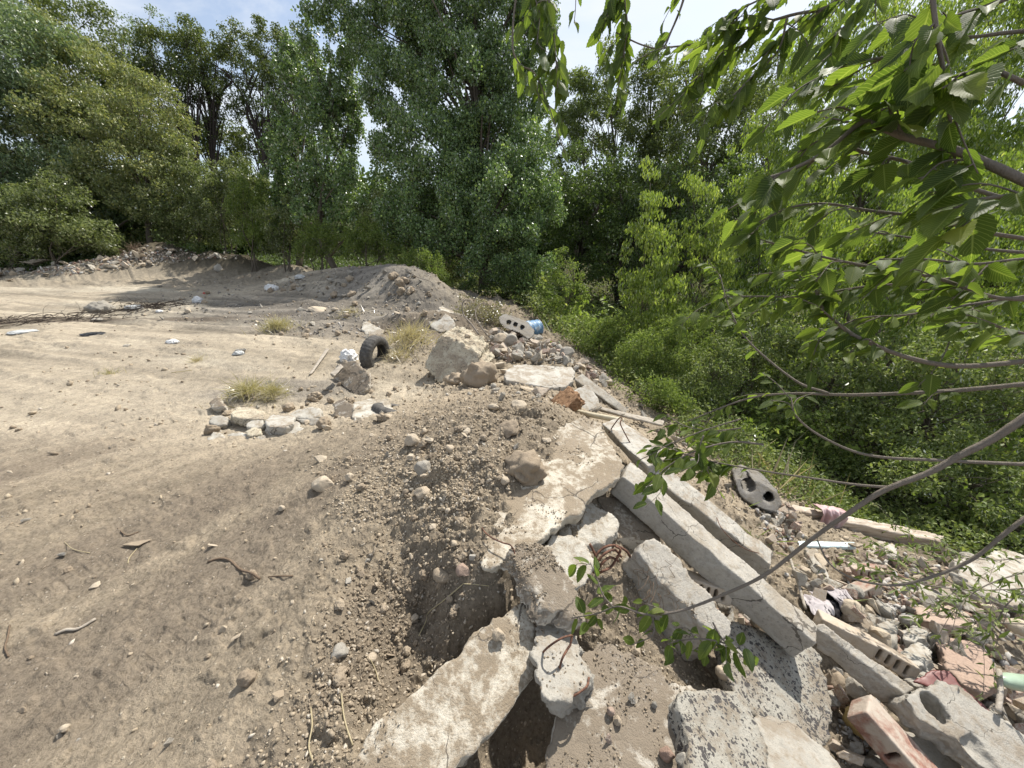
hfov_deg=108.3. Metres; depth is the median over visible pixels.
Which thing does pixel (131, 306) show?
plastic scrap
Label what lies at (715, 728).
concrete slab
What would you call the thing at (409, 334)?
dry grass
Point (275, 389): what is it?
grass tuft
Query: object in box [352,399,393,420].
concrete block
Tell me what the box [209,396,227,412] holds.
concrete piece
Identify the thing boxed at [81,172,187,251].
bush
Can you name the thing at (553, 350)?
brick fragment
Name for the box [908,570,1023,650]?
willow shoot
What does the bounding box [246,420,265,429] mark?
concrete piece
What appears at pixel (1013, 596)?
willow shoot
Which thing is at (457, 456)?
soil clod
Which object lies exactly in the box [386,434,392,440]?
soil clod
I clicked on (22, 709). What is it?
stone fragment
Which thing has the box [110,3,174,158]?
poplar tree
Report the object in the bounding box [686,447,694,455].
brick fragment
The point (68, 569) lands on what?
soil clod
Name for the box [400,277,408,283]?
soil clod
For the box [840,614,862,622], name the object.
brick fragment
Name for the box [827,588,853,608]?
garment
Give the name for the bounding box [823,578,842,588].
concrete fragment
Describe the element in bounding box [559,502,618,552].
concrete chunk
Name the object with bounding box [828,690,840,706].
concrete fragment
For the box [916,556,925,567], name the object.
concrete fragment
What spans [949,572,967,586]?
concrete fragment
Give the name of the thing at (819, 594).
brick fragment
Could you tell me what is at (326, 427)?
field stone
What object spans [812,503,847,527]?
cloth
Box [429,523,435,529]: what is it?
stone
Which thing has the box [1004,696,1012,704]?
brick fragment
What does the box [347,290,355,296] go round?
soil clod
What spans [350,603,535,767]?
concrete slab
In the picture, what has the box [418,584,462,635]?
grass stalk
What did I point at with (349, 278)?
soil clod
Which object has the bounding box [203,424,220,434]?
soil clod
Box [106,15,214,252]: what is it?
elm tree
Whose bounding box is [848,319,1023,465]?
shrub
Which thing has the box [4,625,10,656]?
root
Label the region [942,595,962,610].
cobble
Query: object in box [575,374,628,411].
concrete beam
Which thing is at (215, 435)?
concrete piece
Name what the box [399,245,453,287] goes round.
bush
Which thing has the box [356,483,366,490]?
soil clod
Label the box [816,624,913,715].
concrete beam
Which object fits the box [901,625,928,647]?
concrete piece
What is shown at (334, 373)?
plank
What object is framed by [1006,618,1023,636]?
cobble
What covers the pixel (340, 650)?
stone
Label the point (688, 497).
concrete beam
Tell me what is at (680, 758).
stone
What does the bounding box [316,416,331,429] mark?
soil clod
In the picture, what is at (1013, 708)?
stone fragment
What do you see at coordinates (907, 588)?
concrete fragment
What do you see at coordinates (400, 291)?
soil clod
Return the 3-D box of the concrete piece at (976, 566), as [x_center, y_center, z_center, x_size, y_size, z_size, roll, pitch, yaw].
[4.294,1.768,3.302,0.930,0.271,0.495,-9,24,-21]
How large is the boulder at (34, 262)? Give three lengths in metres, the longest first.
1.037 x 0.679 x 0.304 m
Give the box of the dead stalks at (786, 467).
[516,289,1023,552]
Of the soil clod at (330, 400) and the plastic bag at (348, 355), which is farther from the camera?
the plastic bag at (348, 355)
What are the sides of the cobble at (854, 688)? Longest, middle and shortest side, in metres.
0.103 x 0.102 x 0.101 m
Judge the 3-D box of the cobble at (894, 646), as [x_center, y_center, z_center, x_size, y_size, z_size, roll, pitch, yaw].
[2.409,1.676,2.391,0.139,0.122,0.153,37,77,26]
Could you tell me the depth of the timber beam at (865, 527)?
3.98 m
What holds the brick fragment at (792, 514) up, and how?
on the rubble grit at (902, 599)
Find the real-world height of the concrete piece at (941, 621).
0.210 m
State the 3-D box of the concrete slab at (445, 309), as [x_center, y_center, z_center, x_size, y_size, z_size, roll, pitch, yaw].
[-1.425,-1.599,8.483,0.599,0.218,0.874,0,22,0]
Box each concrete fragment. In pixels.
[491,387,499,392]
[499,392,505,399]
[510,352,523,359]
[513,342,523,352]
[530,352,540,363]
[534,334,543,339]
[562,355,569,364]
[573,364,579,371]
[599,372,609,382]
[601,379,607,386]
[670,436,680,442]
[716,603,734,613]
[724,483,731,488]
[727,611,734,622]
[771,517,778,525]
[777,514,783,524]
[792,570,807,585]
[804,582,812,591]
[809,578,823,587]
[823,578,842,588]
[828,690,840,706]
[847,741,863,753]
[863,755,881,767]
[865,612,885,626]
[868,558,882,564]
[886,552,896,559]
[886,618,899,625]
[897,721,908,731]
[901,585,910,594]
[905,605,915,615]
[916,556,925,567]
[919,594,934,609]
[928,632,943,651]
[947,638,967,656]
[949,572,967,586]
[952,576,962,584]
[958,597,975,611]
[965,631,992,644]
[973,612,993,627]
[983,701,994,707]
[986,698,1009,721]
[988,706,1003,719]
[993,626,1012,640]
[994,633,1006,641]
[1015,712,1023,722]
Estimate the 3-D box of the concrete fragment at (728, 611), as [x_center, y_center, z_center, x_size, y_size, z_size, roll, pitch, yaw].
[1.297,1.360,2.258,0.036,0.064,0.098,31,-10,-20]
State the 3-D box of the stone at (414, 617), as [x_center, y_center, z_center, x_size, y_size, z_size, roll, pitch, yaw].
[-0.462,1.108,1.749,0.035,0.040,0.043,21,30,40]
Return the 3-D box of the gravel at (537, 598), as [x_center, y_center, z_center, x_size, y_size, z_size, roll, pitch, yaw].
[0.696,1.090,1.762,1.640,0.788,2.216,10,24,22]
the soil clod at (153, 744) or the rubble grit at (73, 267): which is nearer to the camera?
the soil clod at (153, 744)
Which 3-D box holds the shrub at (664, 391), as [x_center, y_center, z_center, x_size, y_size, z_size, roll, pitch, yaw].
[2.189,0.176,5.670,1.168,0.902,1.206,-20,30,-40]
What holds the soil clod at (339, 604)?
on the ground at (158, 620)
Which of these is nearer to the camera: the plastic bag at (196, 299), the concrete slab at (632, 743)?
the concrete slab at (632, 743)
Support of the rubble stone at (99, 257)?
on the ground at (158, 620)
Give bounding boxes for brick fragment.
[120,262,128,267]
[489,327,499,333]
[490,344,499,354]
[532,340,540,345]
[547,348,556,355]
[606,380,614,385]
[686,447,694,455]
[738,613,750,625]
[765,533,777,544]
[779,503,791,513]
[788,510,796,521]
[790,522,801,530]
[812,588,826,600]
[817,573,823,579]
[823,585,834,589]
[828,740,845,752]
[833,684,848,707]
[835,554,844,562]
[836,749,864,765]
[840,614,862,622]
[841,588,857,598]
[843,567,851,582]
[851,605,865,618]
[874,549,887,559]
[889,559,901,567]
[898,629,903,637]
[903,555,918,565]
[927,579,942,588]
[928,567,938,571]
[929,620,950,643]
[935,612,946,617]
[993,651,1007,661]
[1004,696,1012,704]
[1005,665,1023,673]
[1006,691,1023,702]
[1012,697,1023,709]
[1012,723,1023,734]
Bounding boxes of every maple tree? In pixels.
[714,113,862,373]
[756,142,1023,413]
[764,0,1023,364]
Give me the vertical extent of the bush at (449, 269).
4.171 m
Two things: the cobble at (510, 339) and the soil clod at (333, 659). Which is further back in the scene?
the cobble at (510, 339)
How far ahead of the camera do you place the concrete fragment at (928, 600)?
2.75 m
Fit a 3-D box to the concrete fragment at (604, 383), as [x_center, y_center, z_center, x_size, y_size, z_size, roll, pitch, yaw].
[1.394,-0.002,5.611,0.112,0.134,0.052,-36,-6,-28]
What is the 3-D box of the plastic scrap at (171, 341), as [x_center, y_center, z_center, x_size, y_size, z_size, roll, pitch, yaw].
[-6.413,-0.809,6.975,0.251,0.072,0.178,0,22,0]
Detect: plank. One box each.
[309,348,329,374]
[330,364,343,377]
[599,410,664,425]
[600,407,624,415]
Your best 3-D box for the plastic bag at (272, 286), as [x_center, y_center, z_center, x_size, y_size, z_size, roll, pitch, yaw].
[-7.971,-3.202,12.258,0.441,0.238,0.321,0,22,0]
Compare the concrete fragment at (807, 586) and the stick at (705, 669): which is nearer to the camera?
the stick at (705, 669)
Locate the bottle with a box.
[994,672,1023,691]
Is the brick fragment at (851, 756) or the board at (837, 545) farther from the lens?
the board at (837, 545)
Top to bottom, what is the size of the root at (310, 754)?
0.037 m
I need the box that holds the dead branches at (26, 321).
[0,312,105,328]
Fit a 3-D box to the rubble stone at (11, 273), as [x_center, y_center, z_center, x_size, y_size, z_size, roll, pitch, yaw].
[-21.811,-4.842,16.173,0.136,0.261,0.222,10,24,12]
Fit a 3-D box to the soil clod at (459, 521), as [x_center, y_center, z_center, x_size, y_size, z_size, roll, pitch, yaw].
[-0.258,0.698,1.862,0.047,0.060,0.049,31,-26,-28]
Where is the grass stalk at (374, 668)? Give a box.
[370,658,378,680]
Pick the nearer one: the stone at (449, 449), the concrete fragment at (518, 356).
the stone at (449, 449)
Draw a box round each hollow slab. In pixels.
[498,314,534,338]
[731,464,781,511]
[888,680,1023,767]
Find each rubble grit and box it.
[5,245,250,276]
[485,340,1022,764]
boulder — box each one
[20,259,48,264]
[83,300,115,311]
[213,263,222,271]
[842,705,863,739]
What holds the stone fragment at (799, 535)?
on the ground at (158, 620)
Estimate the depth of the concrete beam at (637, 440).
2.71 m
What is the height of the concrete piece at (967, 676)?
0.221 m
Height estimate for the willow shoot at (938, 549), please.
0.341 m
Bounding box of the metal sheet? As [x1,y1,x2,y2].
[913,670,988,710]
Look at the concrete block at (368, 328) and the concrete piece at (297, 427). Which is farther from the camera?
the concrete block at (368, 328)
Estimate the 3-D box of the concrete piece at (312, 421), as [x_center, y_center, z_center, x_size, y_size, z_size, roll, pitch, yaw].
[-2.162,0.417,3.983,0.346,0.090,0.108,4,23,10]
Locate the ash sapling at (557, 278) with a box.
[535,245,592,321]
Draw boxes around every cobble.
[493,348,500,355]
[494,333,506,342]
[505,334,516,345]
[525,351,531,358]
[559,346,574,358]
[762,514,770,519]
[788,546,794,553]
[799,565,811,577]
[832,666,843,674]
[839,599,864,618]
[845,677,868,698]
[847,584,864,598]
[868,625,891,646]
[875,600,892,618]
[890,634,897,649]
[898,615,917,626]
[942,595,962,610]
[959,552,978,560]
[963,591,988,604]
[976,598,984,608]
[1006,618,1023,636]
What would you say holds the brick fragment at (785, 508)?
on the rubble grit at (902, 599)
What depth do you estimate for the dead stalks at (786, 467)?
4.50 m
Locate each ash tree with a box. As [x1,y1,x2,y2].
[540,135,621,299]
[545,33,635,290]
[573,141,684,308]
[592,41,706,300]
[635,141,760,309]
[655,37,789,309]
[687,145,831,338]
[727,36,824,294]
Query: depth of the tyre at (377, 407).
3.99 m
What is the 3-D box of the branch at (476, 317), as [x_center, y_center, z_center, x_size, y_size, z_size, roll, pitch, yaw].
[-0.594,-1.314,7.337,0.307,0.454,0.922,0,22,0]
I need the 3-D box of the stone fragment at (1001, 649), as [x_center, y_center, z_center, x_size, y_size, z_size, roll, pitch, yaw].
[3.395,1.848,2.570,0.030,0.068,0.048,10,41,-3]
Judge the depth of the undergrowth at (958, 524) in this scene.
5.64 m
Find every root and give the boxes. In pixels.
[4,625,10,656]
[207,557,260,579]
[268,575,292,577]
[308,707,314,765]
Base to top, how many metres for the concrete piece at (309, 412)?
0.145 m
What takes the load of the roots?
hanging from the concrete block at (653, 554)
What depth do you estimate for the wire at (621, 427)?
2.68 m
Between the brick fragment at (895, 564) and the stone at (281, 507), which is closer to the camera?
the stone at (281, 507)
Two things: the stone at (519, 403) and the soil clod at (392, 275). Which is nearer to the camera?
the stone at (519, 403)
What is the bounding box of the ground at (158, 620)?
[0,242,1023,767]
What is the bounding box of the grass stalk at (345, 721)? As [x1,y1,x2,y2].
[341,693,353,745]
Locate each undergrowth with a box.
[0,229,584,300]
[398,257,1023,560]
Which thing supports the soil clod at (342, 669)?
on the ground at (158, 620)
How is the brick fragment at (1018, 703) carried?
on the rubble grit at (902, 599)
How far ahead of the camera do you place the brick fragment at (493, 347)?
6.24 m
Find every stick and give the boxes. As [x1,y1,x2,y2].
[54,618,95,635]
[702,666,716,683]
[789,558,806,609]
[994,668,1003,713]
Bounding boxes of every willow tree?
[0,0,135,268]
[0,0,159,259]
[0,0,191,254]
[66,64,203,243]
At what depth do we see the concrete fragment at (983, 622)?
2.73 m
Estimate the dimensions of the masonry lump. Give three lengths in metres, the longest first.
0.215 x 0.145 x 0.096 m
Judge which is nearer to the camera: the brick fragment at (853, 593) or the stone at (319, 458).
the brick fragment at (853, 593)
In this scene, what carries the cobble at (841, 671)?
on the ground at (158, 620)
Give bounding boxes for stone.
[9,270,17,275]
[59,724,70,732]
[89,581,99,588]
[95,255,103,260]
[131,250,139,257]
[184,307,190,312]
[278,505,284,510]
[307,306,325,312]
[311,475,333,492]
[313,455,326,462]
[321,425,330,430]
[330,642,348,658]
[345,473,353,481]
[356,417,363,422]
[368,652,376,662]
[404,433,418,445]
[407,454,414,460]
[410,613,418,622]
[414,460,430,475]
[414,486,429,498]
[421,428,426,434]
[421,438,433,443]
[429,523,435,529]
[433,567,449,583]
[445,508,451,513]
[446,444,453,453]
[451,540,457,546]
[456,563,469,575]
[469,554,475,560]
[488,404,498,409]
[492,627,505,640]
[500,476,509,484]
[511,399,526,407]
[542,438,551,442]
[607,707,614,716]
[613,715,621,725]
[628,692,635,703]
[630,644,640,654]
[651,701,656,708]
[659,746,675,762]
[675,752,685,766]
[715,665,727,680]
[824,669,845,691]
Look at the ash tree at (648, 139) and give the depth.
19.25 m
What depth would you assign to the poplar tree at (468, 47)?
13.42 m
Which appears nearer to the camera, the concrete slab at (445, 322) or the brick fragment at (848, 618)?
the brick fragment at (848, 618)
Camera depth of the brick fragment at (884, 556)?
3.28 m
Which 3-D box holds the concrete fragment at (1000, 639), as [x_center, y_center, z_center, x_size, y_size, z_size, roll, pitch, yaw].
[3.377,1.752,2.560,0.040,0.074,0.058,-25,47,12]
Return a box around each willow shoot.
[832,552,1023,618]
[833,534,1023,618]
[854,565,1023,643]
[870,501,1023,611]
[883,537,1023,583]
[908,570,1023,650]
[949,588,1023,700]
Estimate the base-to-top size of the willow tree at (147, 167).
10.042 m
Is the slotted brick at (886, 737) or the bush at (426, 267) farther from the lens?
the bush at (426, 267)
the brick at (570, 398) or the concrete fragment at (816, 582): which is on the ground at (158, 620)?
the brick at (570, 398)
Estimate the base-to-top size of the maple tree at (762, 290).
6.936 m
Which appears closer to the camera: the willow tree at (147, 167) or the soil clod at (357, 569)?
the soil clod at (357, 569)
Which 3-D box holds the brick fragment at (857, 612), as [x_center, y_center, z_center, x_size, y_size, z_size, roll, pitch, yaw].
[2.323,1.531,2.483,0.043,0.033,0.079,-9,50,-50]
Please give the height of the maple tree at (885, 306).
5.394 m
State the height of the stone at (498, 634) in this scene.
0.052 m
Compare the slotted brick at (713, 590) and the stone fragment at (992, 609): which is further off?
the stone fragment at (992, 609)
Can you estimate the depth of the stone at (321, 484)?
2.45 m
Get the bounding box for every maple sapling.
[614,154,711,362]
[672,169,759,374]
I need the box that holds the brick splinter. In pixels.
[605,733,611,743]
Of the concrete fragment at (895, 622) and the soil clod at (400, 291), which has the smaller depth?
the concrete fragment at (895, 622)
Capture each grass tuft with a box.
[93,365,125,376]
[187,352,207,362]
[198,374,282,408]
[237,313,301,334]
[251,374,298,409]
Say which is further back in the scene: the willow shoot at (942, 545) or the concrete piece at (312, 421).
the concrete piece at (312, 421)
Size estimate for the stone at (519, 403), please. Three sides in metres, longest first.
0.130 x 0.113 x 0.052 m
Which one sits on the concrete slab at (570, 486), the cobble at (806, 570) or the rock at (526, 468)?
the rock at (526, 468)
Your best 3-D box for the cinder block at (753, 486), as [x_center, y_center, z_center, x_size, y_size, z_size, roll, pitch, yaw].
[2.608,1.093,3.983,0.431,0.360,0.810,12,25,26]
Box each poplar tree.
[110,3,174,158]
[256,26,325,265]
[282,0,396,268]
[306,0,568,298]
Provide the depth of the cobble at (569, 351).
6.45 m
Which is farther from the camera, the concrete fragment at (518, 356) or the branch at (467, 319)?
the branch at (467, 319)
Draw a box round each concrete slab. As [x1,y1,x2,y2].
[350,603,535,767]
[425,310,454,332]
[439,306,462,320]
[481,416,624,572]
[500,542,584,631]
[504,364,574,390]
[544,535,593,590]
[545,642,695,767]
[574,385,601,411]
[667,688,768,767]
[714,621,831,745]
[754,715,840,767]
[866,731,961,767]
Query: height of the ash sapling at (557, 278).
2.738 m
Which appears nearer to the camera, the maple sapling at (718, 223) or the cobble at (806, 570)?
the cobble at (806, 570)
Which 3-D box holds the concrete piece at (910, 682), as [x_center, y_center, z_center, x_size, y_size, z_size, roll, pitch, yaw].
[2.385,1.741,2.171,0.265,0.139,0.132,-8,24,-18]
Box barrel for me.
[521,320,543,334]
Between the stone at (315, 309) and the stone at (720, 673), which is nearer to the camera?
the stone at (720, 673)
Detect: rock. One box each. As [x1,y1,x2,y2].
[122,539,151,546]
[494,362,504,367]
[504,449,546,486]
[521,386,533,389]
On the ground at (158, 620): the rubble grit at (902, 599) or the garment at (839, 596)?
the rubble grit at (902, 599)
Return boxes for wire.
[608,417,630,442]
[716,517,757,552]
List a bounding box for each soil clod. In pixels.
[63,566,73,573]
[149,740,156,749]
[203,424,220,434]
[204,759,219,767]
[221,410,231,415]
[236,668,257,687]
[245,569,256,579]
[282,402,294,411]
[290,283,298,289]
[301,333,309,337]
[306,394,319,401]
[310,391,322,398]
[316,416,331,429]
[327,397,334,402]
[330,291,336,297]
[330,656,338,661]
[332,672,342,682]
[332,673,346,687]
[334,598,344,610]
[334,665,346,674]
[340,550,349,560]
[345,275,353,281]
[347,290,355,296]
[348,397,354,403]
[355,566,360,572]
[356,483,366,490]
[376,412,389,421]
[380,605,387,614]
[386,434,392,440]
[388,272,397,280]
[394,277,406,286]
[396,287,404,295]
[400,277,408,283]
[400,660,410,673]
[402,488,409,494]
[402,646,410,656]
[406,288,414,293]
[410,514,416,521]
[418,440,426,447]
[419,568,427,580]
[420,311,427,316]
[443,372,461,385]
[446,594,453,602]
[449,608,456,618]
[451,603,458,610]
[454,425,462,431]
[454,454,460,460]
[456,517,464,526]
[458,551,467,561]
[460,360,498,388]
[461,511,467,516]
[480,434,487,441]
[495,419,519,438]
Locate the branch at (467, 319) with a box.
[461,299,478,334]
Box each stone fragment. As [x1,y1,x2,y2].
[19,707,25,712]
[56,732,62,739]
[163,737,173,747]
[218,625,226,632]
[272,690,283,701]
[346,577,351,583]
[356,571,364,576]
[374,582,380,587]
[498,348,507,352]
[575,363,585,370]
[737,617,744,623]
[796,532,802,537]
[814,553,827,566]
[843,672,850,678]
[848,543,862,547]
[865,605,875,614]
[868,598,880,615]
[869,630,890,638]
[980,604,999,615]
[995,644,1004,653]
[1003,706,1015,719]
[1006,702,1023,714]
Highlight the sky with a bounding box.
[0,0,1023,208]
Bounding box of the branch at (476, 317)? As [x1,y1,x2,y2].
[475,303,490,334]
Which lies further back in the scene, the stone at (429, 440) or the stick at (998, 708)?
the stone at (429, 440)
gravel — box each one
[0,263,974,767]
[8,283,438,767]
[116,267,440,339]
[287,527,512,749]
[304,397,561,548]
[351,418,821,767]
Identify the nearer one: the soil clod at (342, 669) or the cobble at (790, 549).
the soil clod at (342, 669)
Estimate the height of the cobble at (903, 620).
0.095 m
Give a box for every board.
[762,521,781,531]
[799,541,855,549]
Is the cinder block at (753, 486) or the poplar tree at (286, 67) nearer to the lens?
the cinder block at (753, 486)
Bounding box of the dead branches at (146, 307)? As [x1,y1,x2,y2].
[71,297,183,313]
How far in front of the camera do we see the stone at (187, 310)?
9.54 m
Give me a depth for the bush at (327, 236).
14.36 m
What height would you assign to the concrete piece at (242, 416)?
0.122 m
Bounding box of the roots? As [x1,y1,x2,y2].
[633,561,679,615]
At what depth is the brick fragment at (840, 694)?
2.02 m
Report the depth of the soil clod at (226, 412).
4.28 m
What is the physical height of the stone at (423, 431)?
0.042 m
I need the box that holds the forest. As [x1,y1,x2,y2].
[0,107,1023,267]
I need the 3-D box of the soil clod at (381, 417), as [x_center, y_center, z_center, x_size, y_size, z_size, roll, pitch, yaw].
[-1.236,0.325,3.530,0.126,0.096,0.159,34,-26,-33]
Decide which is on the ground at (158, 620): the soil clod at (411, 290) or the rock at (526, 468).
the soil clod at (411, 290)
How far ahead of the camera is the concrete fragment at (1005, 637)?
2.66 m
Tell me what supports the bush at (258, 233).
on the ground at (158, 620)
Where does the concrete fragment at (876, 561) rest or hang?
on the brick fragment
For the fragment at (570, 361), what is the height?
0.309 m
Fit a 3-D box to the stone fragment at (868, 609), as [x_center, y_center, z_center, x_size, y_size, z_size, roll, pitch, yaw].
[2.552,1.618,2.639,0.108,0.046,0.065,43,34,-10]
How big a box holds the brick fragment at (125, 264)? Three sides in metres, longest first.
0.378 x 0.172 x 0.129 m
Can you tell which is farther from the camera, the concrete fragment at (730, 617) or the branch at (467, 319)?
the branch at (467, 319)
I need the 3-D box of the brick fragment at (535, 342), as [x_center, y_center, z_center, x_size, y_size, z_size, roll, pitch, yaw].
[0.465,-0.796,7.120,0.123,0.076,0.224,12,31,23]
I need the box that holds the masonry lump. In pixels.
[531,387,548,396]
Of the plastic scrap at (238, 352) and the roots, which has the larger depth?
the plastic scrap at (238, 352)
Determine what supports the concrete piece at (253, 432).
on the concrete piece at (245, 435)
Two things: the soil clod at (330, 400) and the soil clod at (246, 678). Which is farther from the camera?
the soil clod at (330, 400)
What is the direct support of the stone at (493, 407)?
on the ground at (158, 620)
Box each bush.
[0,169,124,266]
[60,227,131,257]
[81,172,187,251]
[117,143,238,254]
[183,150,274,253]
[220,161,279,271]
[250,183,318,271]
[290,208,340,270]
[337,211,416,265]
[351,188,478,290]
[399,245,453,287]
[448,261,558,312]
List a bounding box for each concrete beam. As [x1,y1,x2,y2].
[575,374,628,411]
[602,418,669,474]
[610,463,816,657]
[636,462,772,579]
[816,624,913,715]
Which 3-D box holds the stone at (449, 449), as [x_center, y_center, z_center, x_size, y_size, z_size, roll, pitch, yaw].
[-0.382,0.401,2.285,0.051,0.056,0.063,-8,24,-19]
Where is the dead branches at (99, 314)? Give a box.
[0,301,159,323]
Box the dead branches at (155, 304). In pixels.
[109,295,197,309]
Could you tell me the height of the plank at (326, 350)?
0.080 m
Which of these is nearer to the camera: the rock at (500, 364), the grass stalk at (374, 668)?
the grass stalk at (374, 668)
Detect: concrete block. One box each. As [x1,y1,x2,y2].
[334,360,372,394]
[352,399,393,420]
[361,321,383,334]
[425,326,494,382]
[597,496,660,550]
[622,538,730,660]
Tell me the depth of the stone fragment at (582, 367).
6.05 m
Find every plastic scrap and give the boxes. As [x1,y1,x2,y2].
[6,329,38,334]
[80,332,105,336]
[124,304,140,308]
[165,339,179,343]
[232,350,244,354]
[294,274,304,278]
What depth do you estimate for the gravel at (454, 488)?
2.17 m
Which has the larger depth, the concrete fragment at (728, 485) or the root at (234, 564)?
the concrete fragment at (728, 485)
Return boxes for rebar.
[482,527,515,553]
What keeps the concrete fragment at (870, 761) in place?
on the ground at (158, 620)
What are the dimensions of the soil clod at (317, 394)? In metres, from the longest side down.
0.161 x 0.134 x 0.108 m
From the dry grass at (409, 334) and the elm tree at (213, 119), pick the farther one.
the elm tree at (213, 119)
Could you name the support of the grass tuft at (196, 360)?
on the ground at (158, 620)
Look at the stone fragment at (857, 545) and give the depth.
3.33 m
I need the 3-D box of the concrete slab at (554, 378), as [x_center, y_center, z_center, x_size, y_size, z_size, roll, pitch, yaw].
[0.391,-0.050,5.016,1.007,0.268,0.807,0,22,0]
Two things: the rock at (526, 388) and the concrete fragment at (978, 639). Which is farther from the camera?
the rock at (526, 388)
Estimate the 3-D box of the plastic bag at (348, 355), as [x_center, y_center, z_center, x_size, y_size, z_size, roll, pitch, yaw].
[-2.712,-0.479,6.146,0.311,0.229,0.276,-12,25,-27]
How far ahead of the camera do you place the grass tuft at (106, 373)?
5.52 m
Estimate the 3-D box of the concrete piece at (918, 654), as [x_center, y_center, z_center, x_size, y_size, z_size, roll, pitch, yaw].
[2.503,1.706,2.285,0.310,0.151,0.135,-9,24,-21]
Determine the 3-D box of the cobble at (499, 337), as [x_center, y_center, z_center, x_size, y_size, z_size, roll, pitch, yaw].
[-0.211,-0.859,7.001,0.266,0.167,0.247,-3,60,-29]
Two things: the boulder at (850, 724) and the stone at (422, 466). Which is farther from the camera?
the stone at (422, 466)
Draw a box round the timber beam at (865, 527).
[792,505,943,548]
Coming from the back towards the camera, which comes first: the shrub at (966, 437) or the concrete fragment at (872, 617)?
the shrub at (966, 437)
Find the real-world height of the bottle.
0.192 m
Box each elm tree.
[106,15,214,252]
[158,12,239,251]
[158,90,282,190]
[205,13,316,260]
[505,0,1023,681]
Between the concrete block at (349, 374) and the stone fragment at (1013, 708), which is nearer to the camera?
the stone fragment at (1013, 708)
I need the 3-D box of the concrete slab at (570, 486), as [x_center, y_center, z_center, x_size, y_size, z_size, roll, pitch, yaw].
[0.257,0.577,2.193,0.569,0.166,1.444,17,28,36]
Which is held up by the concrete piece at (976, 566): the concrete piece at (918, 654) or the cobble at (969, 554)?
the cobble at (969, 554)
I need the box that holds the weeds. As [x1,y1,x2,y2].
[449,290,527,324]
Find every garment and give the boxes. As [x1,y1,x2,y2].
[800,590,834,616]
[826,593,841,618]
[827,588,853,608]
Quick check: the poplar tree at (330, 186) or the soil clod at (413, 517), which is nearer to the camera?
the soil clod at (413, 517)
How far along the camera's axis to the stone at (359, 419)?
3.68 m
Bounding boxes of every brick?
[551,386,585,411]
[687,570,731,606]
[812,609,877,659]
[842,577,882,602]
[846,562,884,578]
[847,695,937,767]
[855,627,920,677]
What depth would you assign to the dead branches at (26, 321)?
8.43 m
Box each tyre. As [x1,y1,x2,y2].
[359,335,389,367]
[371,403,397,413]
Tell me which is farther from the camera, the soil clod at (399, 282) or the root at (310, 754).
the soil clod at (399, 282)
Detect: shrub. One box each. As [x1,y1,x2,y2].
[560,307,647,366]
[603,305,720,402]
[606,370,699,415]
[666,326,773,421]
[672,401,777,454]
[714,301,840,421]
[725,415,871,479]
[766,315,948,445]
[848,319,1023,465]
[865,442,1023,547]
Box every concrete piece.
[207,432,224,439]
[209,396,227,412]
[209,416,231,428]
[228,432,266,439]
[230,407,265,426]
[245,427,262,437]
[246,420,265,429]
[265,414,295,434]
[265,421,303,434]
[289,407,323,421]
[296,418,318,425]
[332,399,353,417]
[804,548,828,578]
[851,614,873,633]
[867,541,899,564]
[876,620,897,642]
[894,579,954,600]
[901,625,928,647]
[901,642,933,670]
[903,670,928,689]
[914,604,971,636]
[935,638,996,701]
[948,553,1023,611]
[986,548,1023,573]
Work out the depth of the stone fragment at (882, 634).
2.34 m
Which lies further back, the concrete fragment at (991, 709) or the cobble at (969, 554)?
the cobble at (969, 554)
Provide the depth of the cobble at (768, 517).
3.55 m
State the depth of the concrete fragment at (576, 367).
6.01 m
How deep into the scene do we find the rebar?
1.69 m
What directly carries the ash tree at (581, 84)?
on the ground at (158, 620)
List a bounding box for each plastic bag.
[192,296,203,302]
[264,284,278,290]
[339,349,358,361]
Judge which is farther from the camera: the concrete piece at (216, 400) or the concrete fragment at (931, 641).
the concrete piece at (216, 400)
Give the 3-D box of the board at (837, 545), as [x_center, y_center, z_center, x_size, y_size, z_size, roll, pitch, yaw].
[2.730,1.472,3.383,0.907,0.097,0.067,-1,22,-2]
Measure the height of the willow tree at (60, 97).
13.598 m
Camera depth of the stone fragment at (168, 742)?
1.29 m
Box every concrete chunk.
[529,624,594,717]
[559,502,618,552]
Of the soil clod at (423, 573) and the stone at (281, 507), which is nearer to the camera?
the soil clod at (423, 573)
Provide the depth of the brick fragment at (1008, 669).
2.41 m
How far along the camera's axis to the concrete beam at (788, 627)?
1.99 m
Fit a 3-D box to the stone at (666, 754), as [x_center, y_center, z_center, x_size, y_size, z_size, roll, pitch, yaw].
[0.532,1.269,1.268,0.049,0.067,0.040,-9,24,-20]
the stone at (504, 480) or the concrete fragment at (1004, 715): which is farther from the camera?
the concrete fragment at (1004, 715)
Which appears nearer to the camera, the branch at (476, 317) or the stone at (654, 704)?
the stone at (654, 704)
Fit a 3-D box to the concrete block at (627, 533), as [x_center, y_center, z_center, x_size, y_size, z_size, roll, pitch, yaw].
[0.689,0.930,2.267,0.382,0.368,0.336,0,22,0]
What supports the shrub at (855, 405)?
on the ground at (158, 620)
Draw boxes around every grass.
[112,240,169,261]
[333,306,382,318]
[372,342,415,368]
[373,316,449,360]
[543,313,1001,601]
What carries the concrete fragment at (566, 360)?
on the ground at (158, 620)
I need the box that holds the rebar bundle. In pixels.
[589,543,630,573]

